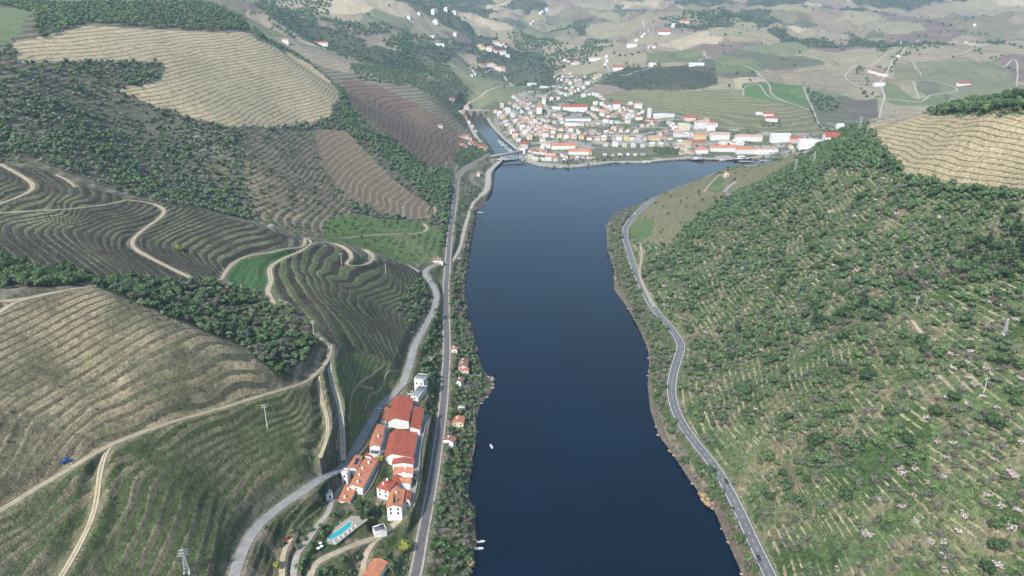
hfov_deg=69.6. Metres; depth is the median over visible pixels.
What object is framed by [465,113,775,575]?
river
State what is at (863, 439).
evergreen tree
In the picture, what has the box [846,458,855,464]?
olive tree
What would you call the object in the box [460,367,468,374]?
house
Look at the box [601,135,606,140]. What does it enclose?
house
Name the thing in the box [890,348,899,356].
evergreen tree
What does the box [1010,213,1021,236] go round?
pine tree
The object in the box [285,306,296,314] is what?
evergreen tree
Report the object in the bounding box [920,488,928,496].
olive tree
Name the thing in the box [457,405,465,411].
house
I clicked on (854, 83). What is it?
track
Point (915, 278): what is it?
evergreen tree
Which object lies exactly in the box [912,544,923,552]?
olive tree
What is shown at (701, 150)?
house
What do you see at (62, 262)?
evergreen tree
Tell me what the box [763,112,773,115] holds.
house
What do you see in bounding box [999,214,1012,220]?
evergreen tree
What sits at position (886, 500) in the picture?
olive tree
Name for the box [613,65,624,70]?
house
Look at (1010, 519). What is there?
evergreen tree
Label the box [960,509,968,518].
almond tree
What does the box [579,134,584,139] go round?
house
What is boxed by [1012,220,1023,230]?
evergreen tree
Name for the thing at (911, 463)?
evergreen tree
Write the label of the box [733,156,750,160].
boat
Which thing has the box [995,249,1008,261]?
evergreen tree
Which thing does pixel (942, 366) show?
olive tree
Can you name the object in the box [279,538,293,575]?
lane
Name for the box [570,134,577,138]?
house
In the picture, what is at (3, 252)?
evergreen tree
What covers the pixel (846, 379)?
evergreen tree
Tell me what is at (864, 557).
olive tree
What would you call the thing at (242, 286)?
olive grove
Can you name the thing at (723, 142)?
house
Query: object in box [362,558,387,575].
barn
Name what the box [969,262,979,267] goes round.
evergreen tree
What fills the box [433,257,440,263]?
house
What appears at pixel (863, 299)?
pine tree
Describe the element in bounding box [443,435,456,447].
house
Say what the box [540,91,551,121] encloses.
street
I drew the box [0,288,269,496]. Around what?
vines
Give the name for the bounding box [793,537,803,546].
olive tree
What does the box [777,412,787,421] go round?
evergreen tree
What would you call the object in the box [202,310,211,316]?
evergreen tree
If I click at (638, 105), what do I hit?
house
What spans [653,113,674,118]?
house
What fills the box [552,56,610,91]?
street
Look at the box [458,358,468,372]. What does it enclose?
house
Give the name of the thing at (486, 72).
street
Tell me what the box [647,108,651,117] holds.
house
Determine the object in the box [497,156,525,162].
road bridge
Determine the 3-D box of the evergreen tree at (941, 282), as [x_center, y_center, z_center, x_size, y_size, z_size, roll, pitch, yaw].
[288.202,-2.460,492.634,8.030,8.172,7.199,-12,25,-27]
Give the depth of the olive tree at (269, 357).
443.90 m
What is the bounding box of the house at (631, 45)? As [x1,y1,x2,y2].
[627,44,636,47]
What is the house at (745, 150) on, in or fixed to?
on the ground at (232, 76)
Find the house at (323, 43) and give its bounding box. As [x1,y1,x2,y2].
[314,41,327,46]
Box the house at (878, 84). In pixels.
[872,83,885,86]
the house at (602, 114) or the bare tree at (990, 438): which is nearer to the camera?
the bare tree at (990, 438)
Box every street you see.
[437,62,512,85]
[463,86,502,142]
[487,118,517,148]
[524,156,768,165]
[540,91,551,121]
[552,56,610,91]
[555,126,693,137]
[623,51,707,75]
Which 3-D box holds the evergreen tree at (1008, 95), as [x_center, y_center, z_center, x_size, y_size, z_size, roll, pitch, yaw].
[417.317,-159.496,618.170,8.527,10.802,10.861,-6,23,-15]
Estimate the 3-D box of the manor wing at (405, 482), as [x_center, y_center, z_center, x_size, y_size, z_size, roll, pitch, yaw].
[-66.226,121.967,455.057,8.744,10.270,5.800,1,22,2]
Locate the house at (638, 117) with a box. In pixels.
[635,115,642,119]
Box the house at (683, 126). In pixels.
[677,123,690,130]
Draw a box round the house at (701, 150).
[695,147,708,153]
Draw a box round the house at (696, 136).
[693,133,706,139]
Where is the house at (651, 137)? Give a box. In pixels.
[648,135,654,140]
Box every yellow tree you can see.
[174,244,182,249]
[272,560,281,568]
[375,454,383,461]
[398,539,411,551]
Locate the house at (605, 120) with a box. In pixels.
[603,118,609,122]
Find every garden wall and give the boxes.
[347,366,383,422]
[359,439,370,454]
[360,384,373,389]
[363,461,380,497]
[364,370,397,410]
[385,382,409,409]
[409,414,427,508]
[471,411,474,460]
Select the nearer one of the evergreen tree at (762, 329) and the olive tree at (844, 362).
the olive tree at (844, 362)
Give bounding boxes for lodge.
[337,484,355,502]
[348,458,376,494]
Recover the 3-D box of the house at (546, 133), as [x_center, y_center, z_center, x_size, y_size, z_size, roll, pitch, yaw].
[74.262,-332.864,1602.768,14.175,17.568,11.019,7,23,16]
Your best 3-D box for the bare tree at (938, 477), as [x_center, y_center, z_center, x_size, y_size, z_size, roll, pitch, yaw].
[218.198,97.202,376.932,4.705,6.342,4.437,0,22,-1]
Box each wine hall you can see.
[384,429,417,464]
[387,396,412,428]
[392,454,414,470]
[409,406,423,435]
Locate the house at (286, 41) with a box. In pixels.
[282,39,290,44]
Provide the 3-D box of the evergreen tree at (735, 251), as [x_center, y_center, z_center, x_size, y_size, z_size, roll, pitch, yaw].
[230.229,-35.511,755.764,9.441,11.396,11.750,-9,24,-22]
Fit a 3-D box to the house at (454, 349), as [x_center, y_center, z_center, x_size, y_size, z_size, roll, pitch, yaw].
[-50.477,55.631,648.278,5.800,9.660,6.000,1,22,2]
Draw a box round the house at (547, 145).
[545,142,550,148]
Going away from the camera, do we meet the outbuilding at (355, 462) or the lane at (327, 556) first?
the lane at (327, 556)
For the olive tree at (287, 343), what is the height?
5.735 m
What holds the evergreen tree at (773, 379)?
on the ground at (232, 76)
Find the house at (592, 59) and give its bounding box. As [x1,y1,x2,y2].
[589,57,601,61]
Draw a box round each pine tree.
[734,320,740,332]
[811,307,817,324]
[817,311,823,322]
[858,287,869,307]
[887,298,895,315]
[955,249,962,258]
[962,249,966,259]
[968,236,981,258]
[979,249,989,268]
[985,230,992,247]
[1001,243,1013,266]
[1002,240,1009,250]
[1007,251,1018,268]
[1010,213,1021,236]
[1013,227,1023,247]
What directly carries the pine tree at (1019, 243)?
on the ground at (232, 76)
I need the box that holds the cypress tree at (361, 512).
[359,494,364,519]
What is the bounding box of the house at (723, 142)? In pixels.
[718,139,726,144]
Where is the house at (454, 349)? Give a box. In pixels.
[451,346,457,352]
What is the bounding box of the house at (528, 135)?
[526,132,531,139]
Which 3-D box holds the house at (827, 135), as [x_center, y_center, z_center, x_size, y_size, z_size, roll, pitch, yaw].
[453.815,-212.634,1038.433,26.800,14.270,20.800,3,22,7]
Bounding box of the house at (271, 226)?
[267,224,274,229]
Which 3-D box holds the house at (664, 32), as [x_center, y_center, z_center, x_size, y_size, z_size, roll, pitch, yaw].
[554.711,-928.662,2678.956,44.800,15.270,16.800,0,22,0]
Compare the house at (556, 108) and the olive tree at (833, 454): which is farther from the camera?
the house at (556, 108)
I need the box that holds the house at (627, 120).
[625,118,630,123]
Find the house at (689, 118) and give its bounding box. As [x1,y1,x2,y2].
[684,115,695,120]
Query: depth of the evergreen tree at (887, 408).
422.47 m
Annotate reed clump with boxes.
[465,558,474,566]
[698,491,708,500]
[702,497,712,506]
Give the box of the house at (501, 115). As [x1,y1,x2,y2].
[499,113,504,118]
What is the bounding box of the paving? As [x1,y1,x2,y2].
[326,516,367,544]
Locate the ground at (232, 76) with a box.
[0,0,1023,575]
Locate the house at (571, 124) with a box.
[565,123,578,125]
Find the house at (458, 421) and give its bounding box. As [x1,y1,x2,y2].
[452,415,464,429]
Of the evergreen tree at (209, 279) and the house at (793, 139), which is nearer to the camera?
the evergreen tree at (209, 279)
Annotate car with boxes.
[61,458,71,463]
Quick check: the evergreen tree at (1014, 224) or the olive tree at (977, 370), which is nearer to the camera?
the olive tree at (977, 370)
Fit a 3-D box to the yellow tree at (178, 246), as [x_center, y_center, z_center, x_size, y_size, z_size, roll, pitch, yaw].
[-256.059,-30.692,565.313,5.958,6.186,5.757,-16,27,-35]
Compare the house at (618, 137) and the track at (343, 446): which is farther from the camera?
the house at (618, 137)
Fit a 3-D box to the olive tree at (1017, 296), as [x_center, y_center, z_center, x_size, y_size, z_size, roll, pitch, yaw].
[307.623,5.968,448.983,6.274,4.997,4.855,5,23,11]
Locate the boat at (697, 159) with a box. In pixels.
[692,157,702,160]
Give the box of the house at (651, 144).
[649,142,654,146]
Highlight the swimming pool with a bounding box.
[327,521,352,540]
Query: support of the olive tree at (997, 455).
on the ground at (232, 76)
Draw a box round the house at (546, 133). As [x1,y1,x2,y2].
[543,131,549,136]
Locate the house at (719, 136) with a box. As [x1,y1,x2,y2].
[709,132,729,140]
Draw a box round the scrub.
[0,54,1023,575]
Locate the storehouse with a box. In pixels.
[380,407,389,424]
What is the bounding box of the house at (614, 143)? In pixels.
[612,141,618,146]
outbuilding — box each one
[347,455,362,475]
[364,452,371,458]
[369,424,385,450]
[369,449,380,457]
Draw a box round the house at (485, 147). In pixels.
[481,144,487,150]
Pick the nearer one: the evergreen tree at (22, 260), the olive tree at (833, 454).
the olive tree at (833, 454)
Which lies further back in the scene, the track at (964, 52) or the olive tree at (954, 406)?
the track at (964, 52)
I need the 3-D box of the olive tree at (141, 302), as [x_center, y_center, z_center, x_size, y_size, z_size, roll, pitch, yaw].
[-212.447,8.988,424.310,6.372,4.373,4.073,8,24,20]
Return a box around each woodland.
[0,0,1023,575]
[151,74,1022,575]
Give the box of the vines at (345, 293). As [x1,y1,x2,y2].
[274,245,429,358]
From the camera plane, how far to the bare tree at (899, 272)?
537.14 m
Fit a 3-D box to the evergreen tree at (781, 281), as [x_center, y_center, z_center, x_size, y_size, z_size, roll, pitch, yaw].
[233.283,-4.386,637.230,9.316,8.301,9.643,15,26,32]
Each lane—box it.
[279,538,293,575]
[290,483,343,575]
[307,507,408,575]
[359,537,382,575]
[364,423,389,492]
[410,415,429,505]
[451,196,480,261]
[723,182,736,191]
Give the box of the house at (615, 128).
[611,126,617,130]
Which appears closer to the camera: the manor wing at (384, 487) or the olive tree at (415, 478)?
the manor wing at (384, 487)
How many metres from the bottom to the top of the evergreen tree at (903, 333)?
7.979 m
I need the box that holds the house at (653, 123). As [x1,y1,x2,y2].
[650,121,656,125]
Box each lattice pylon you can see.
[176,549,190,574]
[1001,318,1009,334]
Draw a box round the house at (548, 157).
[545,155,551,160]
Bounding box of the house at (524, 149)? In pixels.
[520,147,527,153]
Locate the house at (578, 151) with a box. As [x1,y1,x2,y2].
[568,149,589,154]
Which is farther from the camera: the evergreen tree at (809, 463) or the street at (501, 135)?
the street at (501, 135)
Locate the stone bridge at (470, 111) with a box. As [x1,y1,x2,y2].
[463,109,489,115]
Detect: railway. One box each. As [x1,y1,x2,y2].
[408,154,487,575]
[549,136,716,143]
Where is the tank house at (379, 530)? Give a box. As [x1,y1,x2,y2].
[372,523,386,537]
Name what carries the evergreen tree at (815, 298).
on the ground at (232, 76)
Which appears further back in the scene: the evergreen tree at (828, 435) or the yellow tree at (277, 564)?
the evergreen tree at (828, 435)
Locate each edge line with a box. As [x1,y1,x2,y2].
[622,201,763,574]
[627,201,775,574]
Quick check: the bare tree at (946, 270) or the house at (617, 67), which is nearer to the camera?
the bare tree at (946, 270)
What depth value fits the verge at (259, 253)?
598.47 m
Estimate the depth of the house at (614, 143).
1515.18 m
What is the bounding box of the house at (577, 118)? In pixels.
[565,117,590,120]
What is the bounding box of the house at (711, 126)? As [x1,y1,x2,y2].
[707,122,715,130]
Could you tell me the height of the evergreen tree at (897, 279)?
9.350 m
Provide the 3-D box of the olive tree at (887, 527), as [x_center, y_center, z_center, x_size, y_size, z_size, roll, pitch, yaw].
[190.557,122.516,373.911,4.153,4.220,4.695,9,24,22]
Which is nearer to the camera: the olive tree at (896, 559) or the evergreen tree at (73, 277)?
the olive tree at (896, 559)
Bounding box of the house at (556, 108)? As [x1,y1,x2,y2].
[552,106,561,109]
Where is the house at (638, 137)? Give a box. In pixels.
[635,135,641,140]
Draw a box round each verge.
[132,200,189,276]
[220,238,310,279]
[268,242,372,302]
[318,376,327,456]
[329,345,343,460]
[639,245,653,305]
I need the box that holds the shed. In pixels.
[326,489,332,500]
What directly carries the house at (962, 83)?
on the ground at (232, 76)
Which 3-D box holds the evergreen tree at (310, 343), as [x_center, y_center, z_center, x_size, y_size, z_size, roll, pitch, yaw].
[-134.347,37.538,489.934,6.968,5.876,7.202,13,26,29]
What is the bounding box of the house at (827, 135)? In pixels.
[822,132,841,140]
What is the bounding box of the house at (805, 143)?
[797,138,821,148]
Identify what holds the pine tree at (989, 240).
on the ground at (232, 76)
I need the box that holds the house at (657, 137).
[655,135,660,140]
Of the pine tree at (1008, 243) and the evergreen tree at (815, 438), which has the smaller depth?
the evergreen tree at (815, 438)
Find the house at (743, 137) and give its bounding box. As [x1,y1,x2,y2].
[735,134,749,140]
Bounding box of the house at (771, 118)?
[765,116,777,121]
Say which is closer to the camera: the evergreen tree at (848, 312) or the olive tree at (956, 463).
the olive tree at (956, 463)
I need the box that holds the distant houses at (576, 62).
[406,7,975,112]
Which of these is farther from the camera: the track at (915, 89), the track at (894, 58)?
the track at (894, 58)
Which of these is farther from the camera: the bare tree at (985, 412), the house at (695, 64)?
the house at (695, 64)
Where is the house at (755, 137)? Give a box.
[749,134,762,141]
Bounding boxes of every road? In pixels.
[228,262,447,575]
[477,157,504,195]
[621,198,776,575]
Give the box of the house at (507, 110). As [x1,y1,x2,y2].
[505,107,510,113]
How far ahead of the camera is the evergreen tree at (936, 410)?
404.59 m
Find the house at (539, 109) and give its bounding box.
[536,105,542,113]
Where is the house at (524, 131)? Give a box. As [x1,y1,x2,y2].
[522,127,527,134]
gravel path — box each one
[408,155,483,575]
[419,154,488,575]
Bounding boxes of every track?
[0,163,34,203]
[0,200,126,213]
[0,286,90,313]
[0,297,25,301]
[0,350,331,512]
[58,447,111,575]
[128,199,190,277]
[219,238,312,279]
[266,242,374,305]
[312,331,330,345]
[317,376,329,457]
[327,345,345,460]
[346,224,427,237]
[638,243,654,306]
[703,174,730,191]
[704,52,808,109]
[742,84,784,101]
[803,86,823,128]
[844,61,879,97]
[867,37,901,66]
[878,72,886,117]
[884,81,957,101]
[886,40,918,71]
[909,80,919,98]
[910,320,934,348]
[923,37,1023,60]
[1001,59,1018,86]
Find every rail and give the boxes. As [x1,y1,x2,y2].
[413,156,483,575]
[416,155,485,575]
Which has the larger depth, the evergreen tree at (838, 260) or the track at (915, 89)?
the track at (915, 89)
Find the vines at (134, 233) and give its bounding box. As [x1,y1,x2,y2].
[0,166,285,282]
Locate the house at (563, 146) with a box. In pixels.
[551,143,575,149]
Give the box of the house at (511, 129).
[509,127,514,133]
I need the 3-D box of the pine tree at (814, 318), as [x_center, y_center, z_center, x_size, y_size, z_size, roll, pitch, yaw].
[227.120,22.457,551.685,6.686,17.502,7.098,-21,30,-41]
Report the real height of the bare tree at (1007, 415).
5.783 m
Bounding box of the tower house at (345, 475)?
[341,468,350,484]
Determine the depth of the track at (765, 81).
1936.10 m
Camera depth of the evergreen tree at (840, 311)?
537.75 m
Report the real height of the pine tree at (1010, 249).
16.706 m
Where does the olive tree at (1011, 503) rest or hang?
on the ground at (232, 76)
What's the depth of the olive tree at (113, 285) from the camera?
432.13 m
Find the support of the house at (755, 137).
on the ground at (232, 76)
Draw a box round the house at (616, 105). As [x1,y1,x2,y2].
[612,101,620,109]
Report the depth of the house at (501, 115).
1799.24 m
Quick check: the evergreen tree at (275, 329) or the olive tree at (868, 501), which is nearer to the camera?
the olive tree at (868, 501)
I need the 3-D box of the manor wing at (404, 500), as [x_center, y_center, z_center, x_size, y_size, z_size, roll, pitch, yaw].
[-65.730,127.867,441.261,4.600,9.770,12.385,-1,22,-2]
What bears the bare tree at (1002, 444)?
on the ground at (232, 76)
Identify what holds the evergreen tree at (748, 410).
on the ground at (232, 76)
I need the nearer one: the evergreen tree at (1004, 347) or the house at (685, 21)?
the evergreen tree at (1004, 347)
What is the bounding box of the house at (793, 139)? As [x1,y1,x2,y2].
[789,136,803,142]
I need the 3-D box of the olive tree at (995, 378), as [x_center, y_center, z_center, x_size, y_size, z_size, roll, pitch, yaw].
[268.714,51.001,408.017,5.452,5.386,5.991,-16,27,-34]
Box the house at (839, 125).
[835,123,844,128]
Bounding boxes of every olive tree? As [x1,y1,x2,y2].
[20,278,30,286]
[75,275,84,282]
[109,283,118,289]
[126,290,136,298]
[138,300,147,305]
[162,282,169,288]
[183,280,190,285]
[199,302,208,308]
[266,352,272,360]
[280,352,290,359]
[284,341,291,347]
[285,368,292,375]
[289,359,296,366]
[294,542,301,548]
[412,474,418,480]
[432,500,441,506]
[456,559,462,566]
[462,569,469,575]
[761,508,769,514]
[778,538,785,543]
[789,504,796,509]
[789,544,799,552]
[790,529,797,535]
[792,458,799,464]
[792,515,799,522]
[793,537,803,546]
[810,569,818,575]
[811,428,819,433]
[813,468,819,474]
[818,499,826,506]
[828,396,834,401]
[829,452,837,457]
[832,459,841,466]
[838,454,848,460]
[840,359,847,365]
[840,544,847,549]
[844,318,851,325]
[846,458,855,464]
[855,477,862,483]
[855,483,863,489]
[858,415,867,422]
[860,554,867,560]
[862,565,869,572]
[864,307,872,312]
[864,350,873,355]
[866,497,873,505]
[869,405,878,412]
[871,386,878,393]
[875,382,883,388]
[877,321,885,327]
[877,456,886,463]
[881,498,889,502]
[882,474,892,481]
[883,524,890,531]
[888,486,898,493]
[891,293,899,299]
[892,459,901,467]
[893,556,900,563]
[894,442,901,448]
[897,420,905,427]
[897,488,906,495]
[898,391,906,398]
[908,294,919,301]
[912,289,921,294]
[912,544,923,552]
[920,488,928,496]
[928,490,936,497]
[936,552,944,561]
[939,546,947,553]
[940,363,947,370]
[942,449,951,455]
[946,555,957,563]
[948,403,959,410]
[951,461,959,467]
[953,315,961,322]
[954,443,962,450]
[956,406,967,412]
[960,279,968,285]
[967,308,975,314]
[967,402,974,409]
[973,368,983,376]
[973,415,982,420]
[978,244,985,252]
[983,478,991,485]
[987,325,997,332]
[991,375,1002,382]
[993,453,1004,459]
[994,336,1003,340]
[999,472,1011,480]
[1001,231,1011,238]
[1003,338,1012,344]
[1006,499,1015,507]
[1011,347,1018,354]
[1012,294,1020,300]
[1014,428,1022,436]
[1016,309,1023,315]
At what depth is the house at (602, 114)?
1783.15 m
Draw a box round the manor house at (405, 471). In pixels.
[393,466,414,482]
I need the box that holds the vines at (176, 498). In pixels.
[1,378,326,575]
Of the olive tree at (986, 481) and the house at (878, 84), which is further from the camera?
the house at (878, 84)
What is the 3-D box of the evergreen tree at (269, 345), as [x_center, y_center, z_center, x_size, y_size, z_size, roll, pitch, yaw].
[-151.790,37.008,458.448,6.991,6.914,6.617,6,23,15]
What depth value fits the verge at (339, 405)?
470.75 m
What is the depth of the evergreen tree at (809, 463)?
434.56 m
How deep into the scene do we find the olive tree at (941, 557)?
345.73 m
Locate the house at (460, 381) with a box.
[455,377,463,385]
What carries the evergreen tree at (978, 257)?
on the ground at (232, 76)
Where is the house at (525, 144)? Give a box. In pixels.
[520,141,530,147]
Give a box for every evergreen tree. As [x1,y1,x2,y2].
[0,249,8,256]
[0,273,11,281]
[2,267,13,272]
[8,259,17,264]
[13,273,28,283]
[15,275,26,285]
[18,256,27,262]
[27,275,38,285]
[30,270,40,273]
[33,277,44,286]
[41,274,53,284]
[45,276,58,285]
[54,260,67,265]
[58,274,73,284]
[62,271,72,282]
[63,261,76,267]
[70,273,77,283]
[92,274,102,285]
[102,276,113,286]
[108,273,118,278]
[121,277,132,281]
[125,270,136,277]
[136,283,147,289]
[147,300,158,307]
[150,286,160,294]
[162,276,171,282]
[162,305,172,312]
[165,292,174,298]
[167,307,181,318]
[180,307,191,313]
[189,304,197,311]
[193,316,205,325]
[196,289,207,293]
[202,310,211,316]
[202,324,211,331]
[203,276,214,285]
[206,319,215,323]
[209,321,219,330]
[211,288,219,292]
[214,312,225,318]
[225,315,233,321]
[227,321,235,326]
[237,293,245,299]
[237,324,247,329]
[239,296,249,302]
[239,314,251,321]
[263,342,272,351]
[270,341,279,347]
[271,326,278,333]
[274,363,283,373]
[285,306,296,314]
[292,330,303,338]
[299,341,307,347]
[302,333,309,341]
[306,340,314,346]
[319,564,329,574]
[352,499,362,509]
[363,505,374,517]
[370,503,378,515]
[376,503,385,512]
[386,559,393,570]
[437,504,446,512]
[450,497,459,504]
[452,509,462,518]
[455,479,464,485]
[458,523,469,533]
[459,502,467,511]
[459,546,467,556]
[463,552,472,563]
[464,460,473,468]
[677,304,686,311]
[679,274,689,280]
[684,324,692,332]
[688,301,696,309]
[694,363,706,371]
[716,411,727,420]
[724,351,735,358]
[731,248,741,254]
[736,535,746,545]
[739,384,752,394]
[742,394,751,403]
[743,408,753,415]
[752,391,761,402]
[753,507,762,517]
[758,327,768,333]
[759,259,769,265]
[762,338,774,346]
[763,449,774,460]
[764,300,775,307]
[764,388,775,397]
[764,491,775,500]
[765,322,772,330]
[768,353,780,363]
[768,375,778,382]
[772,286,780,292]
[774,246,783,252]
[776,278,786,286]
[777,269,787,278]
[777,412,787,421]
[777,420,788,429]
[778,469,787,477]
[779,332,788,340]
[780,365,788,374]
[781,381,789,388]
[782,489,797,501]
[784,412,794,420]
[790,336,798,344]
[792,324,802,333]
[794,319,806,326]
[795,317,804,323]
[795,424,808,432]
[796,493,806,507]
[802,474,811,483]
[805,432,825,445]
[805,460,814,468]
[807,419,821,427]
[807,443,815,451]
[808,242,819,251]
[809,292,820,303]
[811,376,819,384]
[811,450,829,463]
[814,286,825,293]
[814,322,827,331]
[815,505,828,514]
[822,392,830,400]
[823,411,834,419]
[823,430,836,441]
[827,315,838,323]
[827,356,838,366]
[831,308,839,315]
[832,255,843,265]
[832,380,844,388]
[833,399,848,412]
[833,436,846,445]
[835,328,850,339]
[836,308,844,317]
[837,285,847,295]
[838,365,851,374]
[838,486,853,501]
[839,446,852,456]
[841,374,853,383]
[842,309,853,317]
[843,302,856,310]
[843,404,854,411]
[845,437,861,452]
[852,297,861,307]
[855,191,864,200]
[856,334,868,344]
[857,326,866,335]
[858,358,871,365]
[858,368,878,381]
[859,434,867,444]
[860,311,873,321]
[870,278,880,288]
[870,435,886,449]
[871,300,878,308]
[873,309,884,320]
[879,303,891,311]
[882,404,895,416]
[883,353,896,365]
[885,187,898,194]
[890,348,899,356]
[891,274,906,285]
[898,328,910,338]
[901,279,914,287]
[902,287,913,295]
[902,431,916,447]
[904,457,916,468]
[905,200,917,209]
[905,472,919,480]
[906,449,927,463]
[910,283,921,289]
[913,273,920,283]
[915,333,930,342]
[916,265,927,272]
[917,274,930,280]
[919,342,931,352]
[928,186,939,198]
[928,272,938,276]
[928,402,946,418]
[932,243,946,251]
[932,348,945,358]
[937,278,947,288]
[946,391,961,402]
[951,257,966,270]
[958,198,971,208]
[958,264,971,274]
[963,294,977,301]
[965,102,974,113]
[965,237,975,248]
[967,271,973,281]
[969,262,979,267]
[970,271,985,283]
[972,255,983,261]
[972,263,985,272]
[973,232,989,244]
[979,558,996,574]
[980,203,992,211]
[981,258,998,268]
[982,269,997,280]
[984,410,1003,430]
[986,536,1012,553]
[989,99,1001,110]
[989,242,1002,250]
[989,516,1005,529]
[991,253,1001,263]
[993,286,1007,298]
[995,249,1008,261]
[995,264,1007,270]
[995,351,1014,367]
[997,342,1011,351]
[998,268,1015,279]
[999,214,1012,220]
[1000,514,1018,524]
[1002,218,1014,229]
[1002,248,1016,263]
[1003,92,1013,98]
[1003,204,1019,212]
[1003,384,1022,395]
[1008,393,1023,405]
[1009,99,1022,111]
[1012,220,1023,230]
[1014,89,1023,97]
[1014,355,1023,370]
[1016,262,1023,275]
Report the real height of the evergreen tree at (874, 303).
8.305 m
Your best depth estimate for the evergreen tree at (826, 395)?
463.50 m
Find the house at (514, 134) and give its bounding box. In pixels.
[512,131,517,138]
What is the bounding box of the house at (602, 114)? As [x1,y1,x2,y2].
[599,111,605,116]
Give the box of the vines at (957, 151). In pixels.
[875,112,1022,186]
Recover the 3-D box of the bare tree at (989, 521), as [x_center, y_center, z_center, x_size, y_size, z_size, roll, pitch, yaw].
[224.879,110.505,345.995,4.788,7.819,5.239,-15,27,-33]
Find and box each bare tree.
[136,291,145,298]
[832,444,840,452]
[889,540,896,550]
[896,266,904,275]
[908,477,916,489]
[918,559,926,568]
[919,279,931,290]
[933,499,941,512]
[934,472,941,480]
[935,526,945,539]
[936,269,945,276]
[940,266,949,278]
[943,427,951,439]
[946,550,955,557]
[951,448,959,459]
[956,552,964,561]
[958,271,966,278]
[958,385,967,394]
[970,438,978,446]
[978,458,989,466]
[980,408,989,417]
[981,499,990,509]
[986,515,998,527]
[987,431,995,442]
[990,474,998,481]
[999,440,1007,450]
[1000,364,1008,373]
[1003,412,1010,418]
[1018,520,1023,530]
[1018,539,1023,549]
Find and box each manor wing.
[376,478,395,499]
[386,487,405,520]
[392,474,401,487]
[399,477,411,489]
[402,488,406,510]
[405,490,411,506]
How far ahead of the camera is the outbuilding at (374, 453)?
474.75 m
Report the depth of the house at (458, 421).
546.91 m
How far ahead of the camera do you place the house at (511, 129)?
1644.09 m
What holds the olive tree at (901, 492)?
on the ground at (232, 76)
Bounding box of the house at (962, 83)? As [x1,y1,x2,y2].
[956,82,970,85]
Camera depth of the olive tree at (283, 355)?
459.72 m
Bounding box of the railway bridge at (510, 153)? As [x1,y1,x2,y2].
[491,149,528,156]
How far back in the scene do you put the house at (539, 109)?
1786.56 m
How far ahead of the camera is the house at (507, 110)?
1821.59 m
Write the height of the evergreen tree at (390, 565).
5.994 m
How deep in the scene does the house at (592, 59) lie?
2553.02 m
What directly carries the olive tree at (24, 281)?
on the ground at (232, 76)
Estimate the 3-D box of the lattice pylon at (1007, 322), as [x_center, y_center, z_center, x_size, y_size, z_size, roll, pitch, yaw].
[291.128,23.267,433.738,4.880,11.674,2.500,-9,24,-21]
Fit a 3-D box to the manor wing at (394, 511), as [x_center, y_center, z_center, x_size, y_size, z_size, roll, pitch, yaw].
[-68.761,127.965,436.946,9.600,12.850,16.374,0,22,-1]
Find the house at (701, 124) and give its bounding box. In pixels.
[694,120,706,128]
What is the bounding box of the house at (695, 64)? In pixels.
[688,63,703,66]
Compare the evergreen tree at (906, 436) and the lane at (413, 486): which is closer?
the evergreen tree at (906, 436)
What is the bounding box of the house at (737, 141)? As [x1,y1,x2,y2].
[733,139,739,144]
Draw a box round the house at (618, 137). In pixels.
[616,135,622,140]
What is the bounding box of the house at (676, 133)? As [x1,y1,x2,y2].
[673,131,679,136]
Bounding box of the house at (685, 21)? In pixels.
[679,19,689,23]
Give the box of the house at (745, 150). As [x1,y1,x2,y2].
[735,147,755,153]
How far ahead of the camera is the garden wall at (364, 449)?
479.29 m
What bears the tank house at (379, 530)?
on the ground at (232, 76)
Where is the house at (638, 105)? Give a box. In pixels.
[634,103,642,108]
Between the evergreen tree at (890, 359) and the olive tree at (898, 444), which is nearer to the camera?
the olive tree at (898, 444)
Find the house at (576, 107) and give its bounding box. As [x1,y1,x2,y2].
[562,104,587,111]
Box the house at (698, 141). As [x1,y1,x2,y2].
[692,140,704,143]
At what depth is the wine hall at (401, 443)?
483.99 m
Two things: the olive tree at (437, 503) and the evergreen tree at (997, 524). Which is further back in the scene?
the olive tree at (437, 503)
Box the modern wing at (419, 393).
[411,385,426,402]
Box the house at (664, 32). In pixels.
[658,31,670,34]
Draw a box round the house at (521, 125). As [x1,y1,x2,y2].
[519,123,524,129]
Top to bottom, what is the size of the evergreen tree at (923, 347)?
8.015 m
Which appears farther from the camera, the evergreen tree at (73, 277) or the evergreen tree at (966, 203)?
the evergreen tree at (966, 203)
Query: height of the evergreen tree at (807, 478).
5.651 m
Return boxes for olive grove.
[0,0,1023,575]
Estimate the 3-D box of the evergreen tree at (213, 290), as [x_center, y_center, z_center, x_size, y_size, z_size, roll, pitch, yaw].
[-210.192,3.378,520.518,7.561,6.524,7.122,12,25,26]
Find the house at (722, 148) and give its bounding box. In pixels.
[710,145,736,151]
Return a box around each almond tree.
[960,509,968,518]
[993,560,1003,569]
[1006,523,1017,532]
[1009,471,1018,480]
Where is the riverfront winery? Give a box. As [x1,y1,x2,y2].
[755,147,778,154]
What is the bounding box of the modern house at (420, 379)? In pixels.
[414,373,427,389]
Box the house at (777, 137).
[769,133,790,142]

